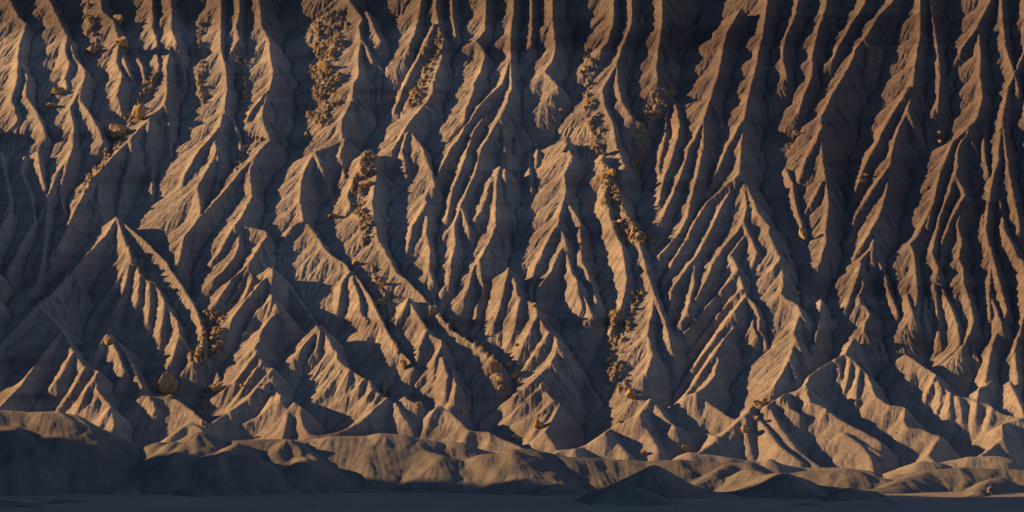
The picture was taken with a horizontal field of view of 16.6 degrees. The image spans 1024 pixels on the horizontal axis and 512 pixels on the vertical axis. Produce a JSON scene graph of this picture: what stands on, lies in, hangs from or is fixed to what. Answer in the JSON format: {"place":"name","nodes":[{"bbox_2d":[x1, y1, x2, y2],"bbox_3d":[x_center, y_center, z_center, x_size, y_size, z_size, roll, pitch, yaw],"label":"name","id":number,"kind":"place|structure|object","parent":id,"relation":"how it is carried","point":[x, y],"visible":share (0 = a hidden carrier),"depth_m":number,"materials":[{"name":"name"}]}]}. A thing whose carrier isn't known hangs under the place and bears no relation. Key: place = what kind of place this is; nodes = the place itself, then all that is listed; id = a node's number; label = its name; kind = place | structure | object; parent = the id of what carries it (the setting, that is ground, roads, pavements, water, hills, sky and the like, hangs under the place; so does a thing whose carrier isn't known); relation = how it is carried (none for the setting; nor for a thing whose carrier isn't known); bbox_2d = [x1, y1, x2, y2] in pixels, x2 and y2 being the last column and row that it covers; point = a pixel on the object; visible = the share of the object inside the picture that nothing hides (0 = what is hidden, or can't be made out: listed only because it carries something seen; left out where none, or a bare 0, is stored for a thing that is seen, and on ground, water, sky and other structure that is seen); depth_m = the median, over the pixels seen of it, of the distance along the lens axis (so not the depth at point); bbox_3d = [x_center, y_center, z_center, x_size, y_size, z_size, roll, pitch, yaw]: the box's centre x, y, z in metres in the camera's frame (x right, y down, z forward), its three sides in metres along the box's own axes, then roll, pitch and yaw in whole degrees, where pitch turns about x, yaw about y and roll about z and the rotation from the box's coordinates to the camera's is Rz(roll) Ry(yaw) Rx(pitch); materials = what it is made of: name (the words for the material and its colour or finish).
{"place":"outdoors","nodes":[
{"label":"outdoors","id":0,"kind":"place"},
{"bbox_2d":[0,0,1023,474],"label":"eroded mountainside","id":1,"kind":"structure","parent":0,"point":[706,350],"depth_m":1603.64,"materials":[{"name":"brown stone"}]},
{"bbox_2d":[46,102,58,107],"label":"boulder","id":2,"kind":"object","parent":1,"relation":"on","point":[50,105],"visible":1,"depth_m":1715.66,"materials":[{"name":"stone"}]},
{"bbox_2d":[51,87,64,94],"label":"boulder","id":3,"kind":"object","parent":1,"relation":"on","point":[58,90],"visible":1,"depth_m":1728.05,"materials":[{"name":"stone"}]},
{"bbox_2d":[86,45,96,54],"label":"boulder","id":4,"kind":"object","parent":1,"relation":"on","point":[92,49],"visible":1,"depth_m":1772.91,"materials":[{"name":"stone"}]},
{"bbox_2d":[104,337,112,345],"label":"boulder","id":5,"kind":"object","parent":1,"relation":"on","point":[108,340],"visible":1,"depth_m":1493.78,"materials":[{"name":"stone"}]},
{"bbox_2d":[109,124,125,139],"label":"boulder","id":6,"kind":"object","parent":1,"relation":"on","point":[117,131],"visible":1,"depth_m":1688.66,"materials":[{"name":"stone"}]},
{"bbox_2d":[113,15,122,25],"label":"boulder","id":7,"kind":"object","parent":1,"relation":"on","point":[118,19],"visible":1,"depth_m":1806.07,"materials":[{"name":"stone"}]},
{"bbox_2d":[115,36,128,47],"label":"boulder","id":8,"kind":"object","parent":1,"relation":"on","point":[122,41],"visible":1,"depth_m":1769.64,"materials":[{"name":"stone"}]},
{"bbox_2d":[132,104,145,119],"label":"boulder","id":9,"kind":"object","parent":1,"relation":"on","point":[139,112],"visible":1,"depth_m":1701.88,"materials":[{"name":"stone"}]},
{"bbox_2d":[156,372,178,393],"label":"boulder","id":10,"kind":"object","parent":1,"relation":"on","point":[168,383],"visible":1,"depth_m":1470.34,"materials":[{"name":"stone"}]},
{"bbox_2d":[210,383,221,391],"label":"boulder","id":11,"kind":"object","parent":1,"relation":"on","point":[215,387],"visible":1,"depth_m":1469.68,"materials":[{"name":"stone"}]},
{"bbox_2d":[304,131,308,138],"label":"boulder","id":12,"kind":"object","parent":1,"relation":"on","point":[306,135],"visible":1,"depth_m":1691.15,"materials":[{"name":"stone"}]},
{"bbox_2d":[317,60,330,69],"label":"boulder","id":13,"kind":"object","parent":1,"relation":"on","point":[325,64],"visible":1,"depth_m":1756.94,"materials":[{"name":"stone"}]},
{"bbox_2d":[328,213,338,217],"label":"boulder","id":14,"kind":"object","parent":1,"relation":"on","point":[332,215],"visible":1,"depth_m":1611.52,"materials":[{"name":"stone"}]},
{"bbox_2d":[352,260,358,265],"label":"boulder","id":15,"kind":"object","parent":1,"relation":"on","point":[355,262],"visible":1,"depth_m":1566.66,"materials":[{"name":"stone"}]},
{"bbox_2d":[357,167,368,176],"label":"boulder","id":16,"kind":"object","parent":1,"relation":"on","point":[363,171],"visible":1,"depth_m":1642.12,"materials":[{"name":"stone"}]},
{"bbox_2d":[358,180,375,186],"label":"boulder","id":17,"kind":"object","parent":1,"relation":"on","point":[367,183],"visible":1,"depth_m":1632.93,"materials":[{"name":"stone"}]},
{"bbox_2d":[375,298,385,305],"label":"boulder","id":18,"kind":"object","parent":1,"relation":"on","point":[379,302],"visible":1,"depth_m":1534.90,"materials":[{"name":"stone"}]},
{"bbox_2d":[378,278,386,285],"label":"boulder","id":19,"kind":"object","parent":1,"relation":"on","point":[382,281],"visible":1,"depth_m":1548.75,"materials":[{"name":"stone"}]},
{"bbox_2d":[379,380,387,396],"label":"stone finger","id":20,"kind":"object","parent":1,"relation":"on","point":[383,390],"visible":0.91,"depth_m":1470.49},
{"bbox_2d":[399,360,406,368],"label":"boulder","id":21,"kind":"object","parent":1,"relation":"on","point":[403,364],"visible":1,"depth_m":1482.84,"materials":[{"name":"stone"}]},
{"bbox_2d":[416,402,422,407],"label":"boulder","id":22,"kind":"object","parent":1,"relation":"on","point":[419,404],"visible":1,"depth_m":1445.56,"materials":[{"name":"stone"}]},
{"bbox_2d":[429,306,435,316],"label":"boulder","id":23,"kind":"object","parent":1,"relation":"on","point":[432,310],"visible":1,"depth_m":1522.90,"materials":[{"name":"stone"}]},
{"bbox_2d":[489,360,501,373],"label":"boulder","id":24,"kind":"object","parent":1,"relation":"on","point":[494,366],"visible":1,"depth_m":1479.87,"materials":[{"name":"stone"}]},
{"bbox_2d":[496,376,503,381],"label":"boulder","id":25,"kind":"object","parent":1,"relation":"on","point":[500,378],"visible":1,"depth_m":1474.41,"materials":[{"name":"stone"}]},
{"bbox_2d":[497,385,503,390],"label":"boulder","id":26,"kind":"object","parent":1,"relation":"on","point":[500,387],"visible":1,"depth_m":1469.57,"materials":[{"name":"stone"}]},
{"bbox_2d":[504,362,511,368],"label":"boulder","id":27,"kind":"object","parent":1,"relation":"on","point":[508,365],"visible":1,"depth_m":1487.60,"materials":[{"name":"stone"}]},
{"bbox_2d":[3,1,1023,455],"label":"scree","id":28,"kind":"structure","parent":1,"relation":"on","point":[357,189],"depth_m":1670.20,"materials":[{"name":"stone"}]},
{"bbox_2d":[510,370,518,378],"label":"boulder","id":29,"kind":"object","parent":1,"relation":"on","point":[514,374],"visible":1,"depth_m":1480.00,"materials":[{"name":"stone"}]},
{"bbox_2d":[534,419,539,427],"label":"boulder","id":30,"kind":"object","parent":1,"relation":"on","point":[537,423],"visible":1,"depth_m":1433.42,"materials":[{"name":"stone"}]},
{"bbox_2d":[561,135,574,151],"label":"hoodoo","id":31,"kind":"object","parent":1,"relation":"on","point":[567,147],"visible":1,"depth_m":1667.19,"materials":[{"name":"beige stone"}]},
{"bbox_2d":[607,169,615,176],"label":"boulder","id":32,"kind":"object","parent":1,"relation":"on","point":[611,172],"visible":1,"depth_m":1640.24,"materials":[{"name":"stone"}]},
{"bbox_2d":[625,390,635,398],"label":"boulder","id":33,"kind":"object","parent":1,"relation":"on","point":[630,394],"visible":1,"depth_m":1453.92,"materials":[{"name":"stone"}]},
{"bbox_2d":[639,231,646,238],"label":"boulder","id":34,"kind":"object","parent":1,"relation":"on","point":[643,235],"visible":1,"depth_m":1587.84,"materials":[{"name":"stone"}]},
{"bbox_2d":[641,450,648,455],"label":"boulder","id":35,"kind":"object","parent":1,"relation":"on","point":[644,453],"visible":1,"depth_m":1414.21,"materials":[{"name":"stone"}]},
{"bbox_2d":[681,445,689,452],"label":"boulder","id":36,"kind":"object","parent":1,"relation":"on","point":[685,448],"visible":0.97,"depth_m":1420.53,"materials":[{"name":"stone"}]},
{"bbox_2d":[741,425,749,431],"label":"boulder","id":37,"kind":"object","parent":1,"relation":"on","point":[745,428],"visible":1,"depth_m":1427.98,"materials":[{"name":"stone"}]},
{"bbox_2d":[761,398,767,406],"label":"capped pillar","id":38,"kind":"structure","parent":1,"relation":"on","point":[764,400],"depth_m":1450.15,"materials":[{"name":"stone"}]},
{"bbox_2d":[799,228,806,241],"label":"boulder","id":39,"kind":"object","parent":1,"relation":"on","point":[802,233],"visible":1,"depth_m":1590.96,"materials":[{"name":"stone"}]},
{"bbox_2d":[858,179,865,182],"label":"boulder","id":40,"kind":"object","parent":1,"relation":"on","point":[861,180],"visible":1,"depth_m":1641.85,"materials":[{"name":"stone"}]},
{"bbox_2d":[0,491,1023,511],"bbox_3d":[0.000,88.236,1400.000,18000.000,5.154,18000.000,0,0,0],"label":"desert plain","id":41,"kind":"structure","parent":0,"point":[948,501],"depth_m":1271.18,"materials":[{"name":"sand"}]},
{"bbox_2d":[0,410,1023,508],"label":"foothills","id":42,"kind":"structure","parent":41,"relation":"on","point":[50,453],"depth_m":1342.68,"materials":[{"name":"brown stone"}]},
{"bbox_2d":[986,486,996,494],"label":"boulder","id":43,"kind":"object","parent":41,"relation":"on","point":[990,490],"visible":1,"depth_m":1315.48,"materials":[{"name":"beige stone"}]}
]}

